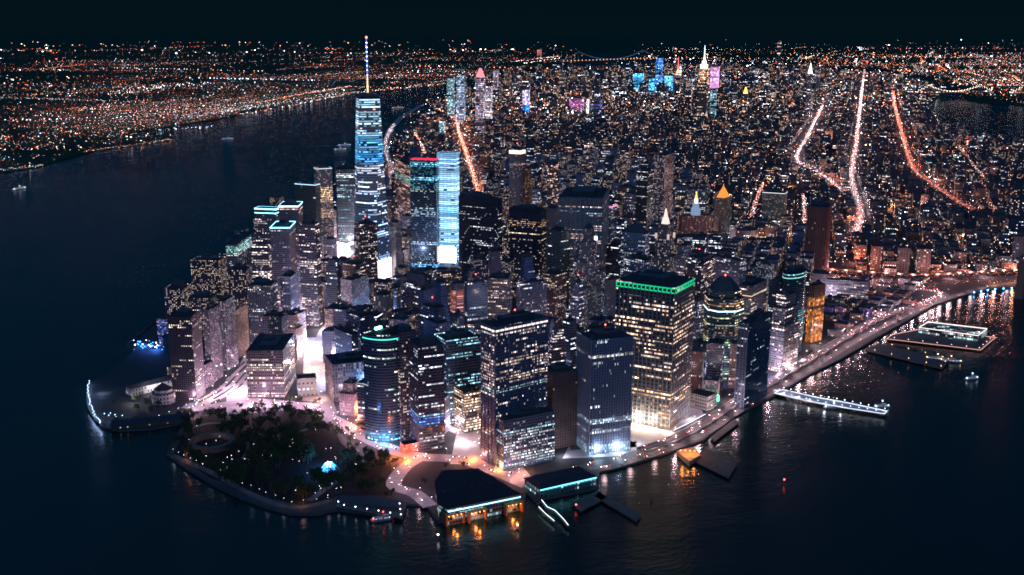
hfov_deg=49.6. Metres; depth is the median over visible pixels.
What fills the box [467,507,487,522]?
boat slip
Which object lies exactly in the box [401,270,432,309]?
office tower
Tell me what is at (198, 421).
tree
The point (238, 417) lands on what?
tree
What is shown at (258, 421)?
tree
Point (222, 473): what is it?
tree
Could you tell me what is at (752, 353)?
office tower
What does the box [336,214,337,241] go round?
apartment block
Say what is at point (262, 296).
apartment block
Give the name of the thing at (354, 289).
office tower
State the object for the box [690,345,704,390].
building
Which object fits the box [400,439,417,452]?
brick house
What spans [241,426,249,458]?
path
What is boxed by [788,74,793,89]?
tower
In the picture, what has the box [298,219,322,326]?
office tower
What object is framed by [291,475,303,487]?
tree
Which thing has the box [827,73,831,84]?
tower
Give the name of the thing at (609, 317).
building
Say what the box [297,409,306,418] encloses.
tree
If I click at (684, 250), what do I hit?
office tower
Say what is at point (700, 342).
building
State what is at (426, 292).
office tower
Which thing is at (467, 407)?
office tower
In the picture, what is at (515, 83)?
tower
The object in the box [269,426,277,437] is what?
tree
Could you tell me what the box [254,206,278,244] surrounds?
office tower
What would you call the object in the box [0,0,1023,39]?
sky
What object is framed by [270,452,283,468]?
tree
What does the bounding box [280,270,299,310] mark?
office tower
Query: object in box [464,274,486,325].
office tower
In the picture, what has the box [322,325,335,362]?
building
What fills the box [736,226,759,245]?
court building
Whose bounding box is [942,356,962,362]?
ferry boat
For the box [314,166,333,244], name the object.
office tower
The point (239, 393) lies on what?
plaza
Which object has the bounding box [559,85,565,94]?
tower
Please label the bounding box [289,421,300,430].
tree
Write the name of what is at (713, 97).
tower
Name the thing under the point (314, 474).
tree
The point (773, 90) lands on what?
tower
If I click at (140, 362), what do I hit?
ground
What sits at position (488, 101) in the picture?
tower
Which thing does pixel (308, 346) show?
plaza
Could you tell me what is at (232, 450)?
tree
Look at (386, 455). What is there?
tree
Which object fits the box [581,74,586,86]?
tower
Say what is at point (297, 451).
tree
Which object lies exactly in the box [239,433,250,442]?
tree
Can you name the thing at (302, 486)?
tree
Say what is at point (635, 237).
office tower
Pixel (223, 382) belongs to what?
road median
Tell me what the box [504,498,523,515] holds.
boat slip
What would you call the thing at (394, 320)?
building
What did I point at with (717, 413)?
elevated highway
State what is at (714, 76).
tower
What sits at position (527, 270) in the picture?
office tower
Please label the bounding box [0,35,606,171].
terrain
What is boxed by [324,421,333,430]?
tree
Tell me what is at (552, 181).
office tower
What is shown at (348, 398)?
building
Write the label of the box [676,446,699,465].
waterside house
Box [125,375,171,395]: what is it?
garden museum
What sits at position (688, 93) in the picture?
tower
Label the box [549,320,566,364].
office tower
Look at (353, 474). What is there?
tree
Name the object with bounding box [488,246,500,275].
office tower
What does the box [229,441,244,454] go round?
tree
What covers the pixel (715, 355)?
building
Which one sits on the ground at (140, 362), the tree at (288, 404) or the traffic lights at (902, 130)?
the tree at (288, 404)
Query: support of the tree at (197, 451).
on the ground at (140, 362)
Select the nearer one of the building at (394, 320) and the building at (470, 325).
the building at (394, 320)
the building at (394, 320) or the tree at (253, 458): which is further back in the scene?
the building at (394, 320)
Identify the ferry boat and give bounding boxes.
[370,511,393,522]
[823,405,841,408]
[873,401,889,408]
[927,356,948,358]
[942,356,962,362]
[965,373,977,380]
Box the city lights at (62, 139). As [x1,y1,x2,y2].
[2,126,149,165]
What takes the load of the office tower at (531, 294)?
on the ground at (140, 362)
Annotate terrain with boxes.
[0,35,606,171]
[504,36,1023,105]
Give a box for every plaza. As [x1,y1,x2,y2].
[226,355,319,413]
[302,337,324,401]
[450,430,482,463]
[563,442,635,457]
[630,407,703,447]
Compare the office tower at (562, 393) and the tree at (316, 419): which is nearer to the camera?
the office tower at (562, 393)
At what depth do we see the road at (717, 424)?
1816.13 m
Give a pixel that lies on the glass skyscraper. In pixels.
(370, 197)
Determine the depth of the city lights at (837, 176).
4183.94 m
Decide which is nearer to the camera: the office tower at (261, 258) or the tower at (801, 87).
the office tower at (261, 258)
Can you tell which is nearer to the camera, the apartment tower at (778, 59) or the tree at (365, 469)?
the tree at (365, 469)
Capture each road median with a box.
[199,364,246,401]
[200,361,244,397]
[211,377,247,403]
[213,372,246,398]
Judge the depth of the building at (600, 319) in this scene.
1914.99 m
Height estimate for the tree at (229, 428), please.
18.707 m
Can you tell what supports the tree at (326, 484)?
on the ground at (140, 362)
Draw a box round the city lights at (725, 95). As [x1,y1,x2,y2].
[418,57,935,123]
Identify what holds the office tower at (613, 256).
on the ground at (140, 362)
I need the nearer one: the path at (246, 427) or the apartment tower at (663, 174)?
the path at (246, 427)
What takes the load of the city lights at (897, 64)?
on the terrain at (760, 49)
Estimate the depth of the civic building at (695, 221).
2871.59 m
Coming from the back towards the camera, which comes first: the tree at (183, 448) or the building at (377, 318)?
the building at (377, 318)
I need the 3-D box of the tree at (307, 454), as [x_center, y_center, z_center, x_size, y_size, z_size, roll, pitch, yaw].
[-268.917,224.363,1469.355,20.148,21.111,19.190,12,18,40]
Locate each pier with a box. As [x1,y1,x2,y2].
[571,491,604,512]
[595,493,640,523]
[694,447,736,478]
[710,419,739,441]
[774,389,887,415]
[864,343,948,368]
[886,330,995,351]
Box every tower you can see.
[226,233,251,268]
[251,241,271,279]
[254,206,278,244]
[270,219,296,310]
[278,199,302,301]
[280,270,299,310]
[295,180,322,258]
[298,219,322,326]
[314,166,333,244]
[325,256,341,306]
[333,210,336,236]
[336,163,354,247]
[340,273,368,305]
[342,259,365,277]
[346,308,372,350]
[354,216,377,278]
[362,324,399,441]
[389,219,401,276]
[389,323,415,440]
[395,157,410,220]
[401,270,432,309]
[409,334,444,451]
[410,158,439,267]
[418,282,434,335]
[419,297,445,335]
[423,316,449,335]
[433,277,449,321]
[434,327,479,424]
[436,270,460,307]
[437,145,459,265]
[439,121,445,132]
[447,76,454,119]
[450,279,463,328]
[451,308,463,329]
[454,383,480,432]
[456,76,464,122]
[459,191,501,271]
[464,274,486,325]
[468,253,488,280]
[475,68,484,132]
[480,309,547,466]
[485,85,491,118]
[487,271,511,319]
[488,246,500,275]
[493,70,498,89]
[505,81,510,94]
[509,143,524,207]
[509,204,545,287]
[513,76,517,94]
[516,278,546,315]
[519,252,533,281]
[522,90,529,112]
[525,166,531,203]
[537,49,541,57]
[543,267,566,323]
[545,204,557,265]
[546,83,550,92]
[547,159,558,207]
[547,225,570,301]
[547,361,577,448]
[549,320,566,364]
[558,186,608,301]
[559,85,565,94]
[563,315,576,367]
[569,98,583,110]
[570,244,601,314]
[570,277,583,326]
[576,223,601,330]
[576,324,633,455]
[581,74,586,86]
[586,99,588,113]
[590,99,601,112]
[599,268,605,315]
[601,81,607,93]
[604,274,618,316]
[606,239,620,278]
[608,200,617,242]
[611,72,617,86]
[614,268,694,429]
[620,222,649,277]
[624,252,651,275]
[625,67,630,83]
[633,73,643,90]
[635,167,653,220]
[639,83,646,95]
[649,78,654,92]
[652,151,673,220]
[652,195,678,274]
[655,58,662,92]
[661,85,667,99]
[664,76,672,89]
[674,57,680,94]
[676,241,693,275]
[685,83,692,98]
[687,248,704,277]
[689,72,695,89]
[693,253,715,331]
[693,296,704,339]
[696,50,708,119]
[703,274,743,379]
[709,90,716,115]
[710,66,719,87]
[712,254,746,283]
[724,77,730,95]
[731,84,737,97]
[734,308,771,408]
[737,275,766,319]
[742,87,747,113]
[750,259,776,309]
[752,70,758,87]
[761,188,787,222]
[762,73,769,88]
[768,276,781,322]
[768,287,799,372]
[770,85,776,96]
[776,41,781,78]
[781,264,806,352]
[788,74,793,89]
[799,79,803,95]
[805,64,812,110]
[805,279,825,342]
[814,67,819,94]
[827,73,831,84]
[1014,258,1023,299]
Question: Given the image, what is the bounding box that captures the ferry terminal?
[434,468,520,524]
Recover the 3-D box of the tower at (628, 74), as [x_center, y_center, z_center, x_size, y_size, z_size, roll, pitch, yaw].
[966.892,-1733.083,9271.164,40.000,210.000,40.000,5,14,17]
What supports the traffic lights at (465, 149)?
on the road at (472, 173)
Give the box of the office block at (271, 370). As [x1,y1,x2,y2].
[246,333,295,397]
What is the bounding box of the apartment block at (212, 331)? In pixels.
[203,300,223,381]
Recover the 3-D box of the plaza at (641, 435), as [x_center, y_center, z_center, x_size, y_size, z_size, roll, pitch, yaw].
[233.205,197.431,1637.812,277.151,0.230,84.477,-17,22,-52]
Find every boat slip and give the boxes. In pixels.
[441,510,464,526]
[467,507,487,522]
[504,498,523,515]
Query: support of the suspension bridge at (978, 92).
on the water
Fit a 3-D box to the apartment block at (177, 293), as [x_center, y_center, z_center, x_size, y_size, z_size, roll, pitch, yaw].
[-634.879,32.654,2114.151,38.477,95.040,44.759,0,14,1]
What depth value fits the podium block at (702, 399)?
1690.11 m
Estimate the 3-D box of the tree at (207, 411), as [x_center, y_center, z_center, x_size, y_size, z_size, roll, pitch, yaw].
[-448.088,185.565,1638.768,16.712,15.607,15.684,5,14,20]
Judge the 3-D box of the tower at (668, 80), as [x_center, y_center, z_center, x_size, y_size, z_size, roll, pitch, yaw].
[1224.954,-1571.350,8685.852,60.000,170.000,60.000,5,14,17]
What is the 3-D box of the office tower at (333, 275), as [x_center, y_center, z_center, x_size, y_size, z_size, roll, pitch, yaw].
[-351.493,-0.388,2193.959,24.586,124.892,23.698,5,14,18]
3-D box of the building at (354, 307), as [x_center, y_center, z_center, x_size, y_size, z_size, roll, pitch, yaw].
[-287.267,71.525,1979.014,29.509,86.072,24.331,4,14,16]
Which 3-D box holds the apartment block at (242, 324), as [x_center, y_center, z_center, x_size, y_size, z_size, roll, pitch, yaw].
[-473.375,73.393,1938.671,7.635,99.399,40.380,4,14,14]
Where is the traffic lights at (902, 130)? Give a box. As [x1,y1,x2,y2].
[893,91,953,194]
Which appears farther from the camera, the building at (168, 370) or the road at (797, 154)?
the road at (797, 154)
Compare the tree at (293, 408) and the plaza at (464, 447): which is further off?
the tree at (293, 408)
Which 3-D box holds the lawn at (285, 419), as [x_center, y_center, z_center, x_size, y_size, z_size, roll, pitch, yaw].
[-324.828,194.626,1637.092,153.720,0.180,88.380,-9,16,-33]
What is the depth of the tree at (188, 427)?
1563.81 m
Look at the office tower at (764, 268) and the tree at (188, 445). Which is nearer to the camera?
the tree at (188, 445)
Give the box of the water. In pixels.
[0,35,1023,574]
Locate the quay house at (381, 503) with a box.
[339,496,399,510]
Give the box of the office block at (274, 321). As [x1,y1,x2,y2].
[262,309,287,332]
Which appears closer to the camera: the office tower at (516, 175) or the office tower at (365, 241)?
the office tower at (365, 241)
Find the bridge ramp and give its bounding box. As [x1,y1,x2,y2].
[827,268,1017,277]
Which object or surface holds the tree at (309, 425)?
on the ground at (140, 362)
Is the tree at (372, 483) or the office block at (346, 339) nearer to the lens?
the tree at (372, 483)
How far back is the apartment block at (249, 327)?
1989.22 m
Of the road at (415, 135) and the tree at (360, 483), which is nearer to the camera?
the tree at (360, 483)
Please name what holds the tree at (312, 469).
on the ground at (140, 362)
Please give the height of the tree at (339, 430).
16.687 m
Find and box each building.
[167,365,170,374]
[203,358,213,388]
[287,310,303,359]
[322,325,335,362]
[324,303,338,327]
[331,324,342,353]
[333,305,352,325]
[339,377,357,416]
[345,304,357,309]
[357,378,364,425]
[367,304,372,310]
[367,310,382,327]
[373,290,391,321]
[380,320,388,326]
[389,315,410,326]
[392,307,409,316]
[396,310,417,330]
[445,393,449,432]
[467,320,476,331]
[474,318,487,335]
[547,315,553,364]
[549,316,559,327]
[576,324,583,343]
[588,315,606,325]
[588,324,605,330]
[601,322,612,326]
[602,315,612,322]
[678,191,711,233]
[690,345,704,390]
[692,338,707,377]
[702,374,719,401]
[706,336,724,393]
[728,339,736,387]
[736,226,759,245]
[805,201,831,270]
[826,277,868,298]
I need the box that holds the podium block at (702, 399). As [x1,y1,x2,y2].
[690,388,716,410]
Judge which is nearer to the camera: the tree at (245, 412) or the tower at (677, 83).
the tree at (245, 412)
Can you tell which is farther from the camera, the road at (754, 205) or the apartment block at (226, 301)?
the road at (754, 205)
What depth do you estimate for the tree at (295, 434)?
1526.99 m
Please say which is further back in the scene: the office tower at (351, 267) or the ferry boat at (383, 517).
the office tower at (351, 267)
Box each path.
[86,385,99,421]
[170,455,331,508]
[193,422,328,436]
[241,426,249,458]
[307,419,365,500]
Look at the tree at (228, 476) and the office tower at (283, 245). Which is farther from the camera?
the office tower at (283, 245)
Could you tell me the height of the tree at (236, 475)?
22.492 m
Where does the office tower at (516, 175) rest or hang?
on the ground at (140, 362)
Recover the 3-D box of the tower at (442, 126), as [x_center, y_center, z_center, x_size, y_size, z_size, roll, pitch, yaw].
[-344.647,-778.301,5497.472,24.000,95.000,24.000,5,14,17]
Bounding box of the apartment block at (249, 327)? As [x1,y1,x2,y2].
[248,311,250,344]
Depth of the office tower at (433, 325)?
1783.99 m
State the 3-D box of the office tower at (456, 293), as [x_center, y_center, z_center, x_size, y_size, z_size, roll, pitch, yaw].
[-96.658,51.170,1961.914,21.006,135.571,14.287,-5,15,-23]
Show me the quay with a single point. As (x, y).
(393, 514)
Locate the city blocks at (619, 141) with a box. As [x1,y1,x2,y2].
[157,57,1023,353]
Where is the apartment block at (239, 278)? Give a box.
[226,263,252,306]
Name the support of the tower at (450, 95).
on the ground at (140, 362)
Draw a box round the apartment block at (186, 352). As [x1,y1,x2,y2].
[167,308,205,401]
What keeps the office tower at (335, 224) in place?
on the ground at (140, 362)
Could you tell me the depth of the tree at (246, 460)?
1440.78 m
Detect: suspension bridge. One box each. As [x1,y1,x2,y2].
[561,50,657,64]
[914,84,992,97]
[1010,86,1023,98]
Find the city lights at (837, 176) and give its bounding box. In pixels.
[424,115,986,265]
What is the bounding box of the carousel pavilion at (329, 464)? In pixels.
[322,462,338,471]
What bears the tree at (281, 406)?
on the ground at (140, 362)
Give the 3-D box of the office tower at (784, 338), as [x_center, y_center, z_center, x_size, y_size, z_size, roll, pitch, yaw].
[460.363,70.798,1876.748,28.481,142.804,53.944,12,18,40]
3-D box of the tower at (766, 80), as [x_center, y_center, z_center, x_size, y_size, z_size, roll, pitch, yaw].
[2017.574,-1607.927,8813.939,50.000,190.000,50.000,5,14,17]
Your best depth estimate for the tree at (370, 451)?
1474.55 m
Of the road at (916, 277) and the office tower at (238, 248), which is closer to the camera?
the office tower at (238, 248)
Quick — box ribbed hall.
[337,241,353,257]
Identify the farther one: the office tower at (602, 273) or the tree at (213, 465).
the office tower at (602, 273)
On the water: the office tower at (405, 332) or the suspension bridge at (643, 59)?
the suspension bridge at (643, 59)
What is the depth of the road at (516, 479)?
1516.75 m
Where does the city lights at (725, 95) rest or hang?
on the ground at (140, 362)
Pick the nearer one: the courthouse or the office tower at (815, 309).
the office tower at (815, 309)
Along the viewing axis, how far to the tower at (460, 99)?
6377.55 m
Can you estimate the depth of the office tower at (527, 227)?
2228.22 m
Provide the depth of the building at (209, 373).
1777.17 m
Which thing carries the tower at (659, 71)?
on the ground at (140, 362)
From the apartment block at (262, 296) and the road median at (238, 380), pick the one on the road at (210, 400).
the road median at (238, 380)
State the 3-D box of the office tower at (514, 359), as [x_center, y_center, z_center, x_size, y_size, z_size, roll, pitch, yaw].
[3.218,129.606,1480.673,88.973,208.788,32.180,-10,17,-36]
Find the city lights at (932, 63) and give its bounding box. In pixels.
[686,43,1023,92]
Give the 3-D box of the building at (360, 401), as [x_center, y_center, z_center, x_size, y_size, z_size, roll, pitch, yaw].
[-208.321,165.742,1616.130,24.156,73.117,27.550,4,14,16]
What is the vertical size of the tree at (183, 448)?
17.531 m
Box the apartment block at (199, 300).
[188,291,216,336]
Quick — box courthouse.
[713,184,730,233]
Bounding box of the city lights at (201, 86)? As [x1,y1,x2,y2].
[9,46,555,136]
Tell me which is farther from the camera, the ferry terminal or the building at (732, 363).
the building at (732, 363)
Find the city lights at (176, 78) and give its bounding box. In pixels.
[10,50,432,140]
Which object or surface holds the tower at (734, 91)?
on the ground at (140, 362)
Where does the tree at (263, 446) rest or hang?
on the ground at (140, 362)
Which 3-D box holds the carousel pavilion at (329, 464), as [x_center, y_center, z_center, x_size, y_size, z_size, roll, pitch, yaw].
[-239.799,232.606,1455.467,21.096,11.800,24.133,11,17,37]
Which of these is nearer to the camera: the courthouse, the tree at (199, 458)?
the tree at (199, 458)
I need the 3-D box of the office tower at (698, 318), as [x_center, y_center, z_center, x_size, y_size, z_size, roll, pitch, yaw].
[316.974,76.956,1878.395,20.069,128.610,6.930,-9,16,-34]
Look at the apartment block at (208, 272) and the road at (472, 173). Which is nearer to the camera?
the apartment block at (208, 272)
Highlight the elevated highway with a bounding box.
[636,306,910,454]
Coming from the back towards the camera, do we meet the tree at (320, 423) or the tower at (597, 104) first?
the tower at (597, 104)
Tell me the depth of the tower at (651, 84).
8414.39 m
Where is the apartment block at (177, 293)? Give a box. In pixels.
[164,279,191,315]
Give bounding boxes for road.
[181,105,423,409]
[191,399,524,487]
[311,324,337,414]
[386,455,436,507]
[414,133,425,152]
[449,425,529,476]
[455,116,480,191]
[565,276,947,470]
[570,445,580,449]
[603,281,1015,469]
[748,184,764,217]
[795,105,844,190]
[801,195,806,223]
[827,271,1016,277]
[848,69,865,231]
[892,91,975,210]
[956,146,984,176]
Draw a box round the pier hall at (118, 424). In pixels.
[110,413,190,431]
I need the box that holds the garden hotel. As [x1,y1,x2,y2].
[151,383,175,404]
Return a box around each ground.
[90,60,1017,523]
[174,413,391,507]
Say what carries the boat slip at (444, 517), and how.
on the water
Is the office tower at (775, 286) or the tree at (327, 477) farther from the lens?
the office tower at (775, 286)
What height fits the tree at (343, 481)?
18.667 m
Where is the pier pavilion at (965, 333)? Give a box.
[918,322,986,341]
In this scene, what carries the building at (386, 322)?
on the ground at (140, 362)
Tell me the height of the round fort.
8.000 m
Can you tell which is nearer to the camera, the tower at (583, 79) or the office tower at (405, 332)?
the office tower at (405, 332)
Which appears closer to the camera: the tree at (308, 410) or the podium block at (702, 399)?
the tree at (308, 410)
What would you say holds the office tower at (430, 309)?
on the ground at (140, 362)
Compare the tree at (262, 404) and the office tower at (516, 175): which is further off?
the office tower at (516, 175)
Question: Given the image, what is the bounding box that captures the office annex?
[497,406,554,470]
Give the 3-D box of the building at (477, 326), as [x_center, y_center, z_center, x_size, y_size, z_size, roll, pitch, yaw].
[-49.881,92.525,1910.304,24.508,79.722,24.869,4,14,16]
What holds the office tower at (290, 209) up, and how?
on the ground at (140, 362)
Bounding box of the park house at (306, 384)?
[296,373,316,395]
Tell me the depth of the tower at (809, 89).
7337.79 m
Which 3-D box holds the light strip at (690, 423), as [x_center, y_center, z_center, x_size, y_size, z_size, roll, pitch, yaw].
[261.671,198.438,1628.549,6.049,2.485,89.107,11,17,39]
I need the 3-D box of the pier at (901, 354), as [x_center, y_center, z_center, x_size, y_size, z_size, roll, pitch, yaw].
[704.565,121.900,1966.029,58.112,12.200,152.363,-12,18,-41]
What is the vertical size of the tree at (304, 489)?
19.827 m
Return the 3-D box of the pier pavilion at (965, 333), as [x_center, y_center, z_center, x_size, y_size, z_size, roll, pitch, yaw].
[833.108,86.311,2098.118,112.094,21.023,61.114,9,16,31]
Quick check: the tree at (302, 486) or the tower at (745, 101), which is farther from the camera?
the tower at (745, 101)
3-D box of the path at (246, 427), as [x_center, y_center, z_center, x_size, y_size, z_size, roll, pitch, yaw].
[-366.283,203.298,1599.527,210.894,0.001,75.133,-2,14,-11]
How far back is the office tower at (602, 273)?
2062.20 m
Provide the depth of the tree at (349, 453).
1475.81 m
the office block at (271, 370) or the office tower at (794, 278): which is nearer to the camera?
the office block at (271, 370)
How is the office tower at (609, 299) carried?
on the ground at (140, 362)
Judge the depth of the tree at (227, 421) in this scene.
1574.99 m
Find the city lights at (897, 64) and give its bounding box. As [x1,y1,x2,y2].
[648,43,1021,94]
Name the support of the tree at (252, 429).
on the ground at (140, 362)
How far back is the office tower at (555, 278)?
2065.67 m
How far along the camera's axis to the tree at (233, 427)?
1566.90 m
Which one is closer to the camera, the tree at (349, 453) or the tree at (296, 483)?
the tree at (296, 483)
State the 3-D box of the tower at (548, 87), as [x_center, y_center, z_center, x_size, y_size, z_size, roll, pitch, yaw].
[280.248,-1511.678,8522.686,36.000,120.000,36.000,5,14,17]
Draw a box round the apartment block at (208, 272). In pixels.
[191,254,227,294]
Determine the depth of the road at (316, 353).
1844.71 m
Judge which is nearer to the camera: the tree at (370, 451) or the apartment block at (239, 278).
the tree at (370, 451)
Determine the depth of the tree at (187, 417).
1597.88 m
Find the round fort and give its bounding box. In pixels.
[189,432,234,452]
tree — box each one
[171,434,183,445]
[179,443,192,450]
[180,412,193,421]
[181,446,189,458]
[183,425,193,435]
[184,422,194,433]
[188,447,201,462]
[188,448,201,462]
[190,410,198,418]
[192,452,205,466]
[194,416,202,429]
[202,407,212,417]
[207,452,215,463]
[209,406,220,419]
[209,463,217,470]
[215,464,222,472]
[216,422,226,431]
[217,469,228,482]
[221,462,233,471]
[222,418,233,432]
[223,421,238,434]
[223,443,234,455]
[223,471,232,482]
[226,424,235,431]
[228,412,238,419]
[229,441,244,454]
[230,468,245,485]
[231,460,248,479]
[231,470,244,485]
[232,458,248,466]
[233,414,243,420]
[233,420,244,431]
[239,407,250,415]
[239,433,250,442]
[244,448,257,463]
[247,427,255,435]
[247,451,259,467]
[251,416,265,425]
[252,399,265,415]
[253,443,268,457]
[253,472,269,489]
[265,408,274,416]
[266,414,272,423]
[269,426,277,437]
[269,480,280,494]
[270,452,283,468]
[271,403,280,415]
[271,416,280,426]
[275,437,292,450]
[277,422,290,431]
[277,476,291,494]
[280,405,289,411]
[280,433,292,441]
[283,400,293,413]
[286,406,296,413]
[286,445,302,460]
[287,431,301,439]
[288,411,295,419]
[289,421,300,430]
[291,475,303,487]
[291,479,300,489]
[292,440,302,447]
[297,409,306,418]
[297,433,307,441]
[297,482,310,498]
[297,483,311,498]
[301,422,315,434]
[301,443,317,460]
[302,448,314,463]
[304,406,317,415]
[306,486,316,492]
[309,467,319,475]
[311,409,324,420]
[311,415,318,422]
[311,471,322,481]
[314,421,325,431]
[315,469,328,480]
[316,473,331,490]
[317,477,328,490]
[320,477,333,491]
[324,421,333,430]
[326,468,337,481]
[328,470,339,484]
[332,475,350,486]
[334,425,343,436]
[334,470,348,487]
[338,449,350,458]
[344,446,355,456]
[344,462,360,474]
[345,450,357,458]
[345,457,358,466]
[346,471,356,483]
[352,452,363,463]
[356,461,369,475]
[357,477,369,493]
[358,464,375,478]
[363,446,374,462]
[364,456,372,463]
[366,478,376,490]
[373,459,382,468]
[377,449,390,467]
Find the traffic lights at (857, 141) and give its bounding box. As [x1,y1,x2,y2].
[849,76,864,224]
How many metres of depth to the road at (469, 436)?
1561.89 m
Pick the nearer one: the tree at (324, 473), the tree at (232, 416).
the tree at (324, 473)
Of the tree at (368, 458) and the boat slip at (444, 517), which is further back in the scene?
the tree at (368, 458)
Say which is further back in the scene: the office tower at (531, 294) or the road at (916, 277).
the road at (916, 277)
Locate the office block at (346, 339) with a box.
[335,326,358,352]
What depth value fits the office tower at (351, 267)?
2157.40 m
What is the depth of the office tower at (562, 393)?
1521.03 m
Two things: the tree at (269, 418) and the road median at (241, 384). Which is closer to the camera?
the tree at (269, 418)
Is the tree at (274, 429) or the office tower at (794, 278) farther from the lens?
the office tower at (794, 278)
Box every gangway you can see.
[538,507,554,522]
[540,499,569,526]
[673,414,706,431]
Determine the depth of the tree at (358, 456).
1460.87 m
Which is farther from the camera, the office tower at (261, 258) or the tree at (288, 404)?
the office tower at (261, 258)
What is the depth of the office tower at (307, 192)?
2508.56 m
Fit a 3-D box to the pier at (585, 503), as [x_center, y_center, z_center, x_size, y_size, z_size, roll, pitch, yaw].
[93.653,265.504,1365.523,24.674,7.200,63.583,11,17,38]
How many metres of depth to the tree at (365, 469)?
1420.54 m
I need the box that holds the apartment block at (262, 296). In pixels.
[248,278,277,342]
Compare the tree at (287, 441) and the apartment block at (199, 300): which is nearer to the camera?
the tree at (287, 441)
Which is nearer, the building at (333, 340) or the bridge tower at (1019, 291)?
the building at (333, 340)
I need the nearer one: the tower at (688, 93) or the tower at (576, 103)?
the tower at (576, 103)
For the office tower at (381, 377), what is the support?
on the ground at (140, 362)
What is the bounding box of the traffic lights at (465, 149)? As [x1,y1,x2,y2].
[457,122,478,190]
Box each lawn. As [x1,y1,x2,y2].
[246,406,335,436]
[263,427,335,466]
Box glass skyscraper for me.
[354,36,391,278]
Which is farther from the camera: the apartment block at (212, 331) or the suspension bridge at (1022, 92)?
the suspension bridge at (1022, 92)
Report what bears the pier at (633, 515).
on the water
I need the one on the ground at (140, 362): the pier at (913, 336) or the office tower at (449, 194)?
the office tower at (449, 194)
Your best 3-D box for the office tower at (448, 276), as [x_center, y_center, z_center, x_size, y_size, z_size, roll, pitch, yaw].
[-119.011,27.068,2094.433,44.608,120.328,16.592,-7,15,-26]
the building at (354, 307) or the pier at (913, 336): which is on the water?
the pier at (913, 336)
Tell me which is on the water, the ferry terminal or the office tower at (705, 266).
the ferry terminal
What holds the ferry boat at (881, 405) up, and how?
on the water
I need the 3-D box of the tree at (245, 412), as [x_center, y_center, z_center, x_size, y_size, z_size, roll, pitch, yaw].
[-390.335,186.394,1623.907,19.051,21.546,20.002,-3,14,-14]
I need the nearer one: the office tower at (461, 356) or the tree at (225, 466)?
the tree at (225, 466)
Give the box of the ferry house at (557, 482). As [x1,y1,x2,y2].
[523,466,596,496]
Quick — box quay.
[336,501,401,521]
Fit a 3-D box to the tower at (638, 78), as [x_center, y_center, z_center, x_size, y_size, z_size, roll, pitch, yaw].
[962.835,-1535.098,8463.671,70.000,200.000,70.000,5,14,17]
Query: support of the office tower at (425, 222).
on the ground at (140, 362)
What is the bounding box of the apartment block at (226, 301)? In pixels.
[216,291,238,370]
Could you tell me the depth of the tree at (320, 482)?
1381.83 m
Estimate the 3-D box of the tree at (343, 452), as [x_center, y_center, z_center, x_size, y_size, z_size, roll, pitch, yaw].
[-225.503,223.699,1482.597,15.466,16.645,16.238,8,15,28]
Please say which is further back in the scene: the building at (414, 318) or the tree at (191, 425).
the building at (414, 318)
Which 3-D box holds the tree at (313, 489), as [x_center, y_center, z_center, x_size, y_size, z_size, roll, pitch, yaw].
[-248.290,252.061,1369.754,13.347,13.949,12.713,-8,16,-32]
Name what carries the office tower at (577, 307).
on the ground at (140, 362)
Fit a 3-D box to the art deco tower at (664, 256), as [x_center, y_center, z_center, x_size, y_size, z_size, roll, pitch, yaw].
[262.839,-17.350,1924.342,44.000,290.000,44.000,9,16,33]
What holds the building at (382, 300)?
on the ground at (140, 362)
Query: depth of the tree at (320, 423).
1582.52 m
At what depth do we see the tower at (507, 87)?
8096.19 m
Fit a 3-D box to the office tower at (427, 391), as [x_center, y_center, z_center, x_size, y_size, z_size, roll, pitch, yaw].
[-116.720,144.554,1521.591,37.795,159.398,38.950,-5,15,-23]
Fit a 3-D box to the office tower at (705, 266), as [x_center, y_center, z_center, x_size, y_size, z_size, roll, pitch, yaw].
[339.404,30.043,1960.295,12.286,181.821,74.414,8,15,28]
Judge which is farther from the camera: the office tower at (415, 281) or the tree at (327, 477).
the office tower at (415, 281)
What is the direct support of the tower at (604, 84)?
on the ground at (140, 362)
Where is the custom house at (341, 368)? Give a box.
[324,351,363,401]
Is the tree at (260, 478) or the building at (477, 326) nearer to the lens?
the tree at (260, 478)
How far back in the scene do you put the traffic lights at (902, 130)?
6344.80 m
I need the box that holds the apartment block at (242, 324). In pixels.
[236,301,249,357]

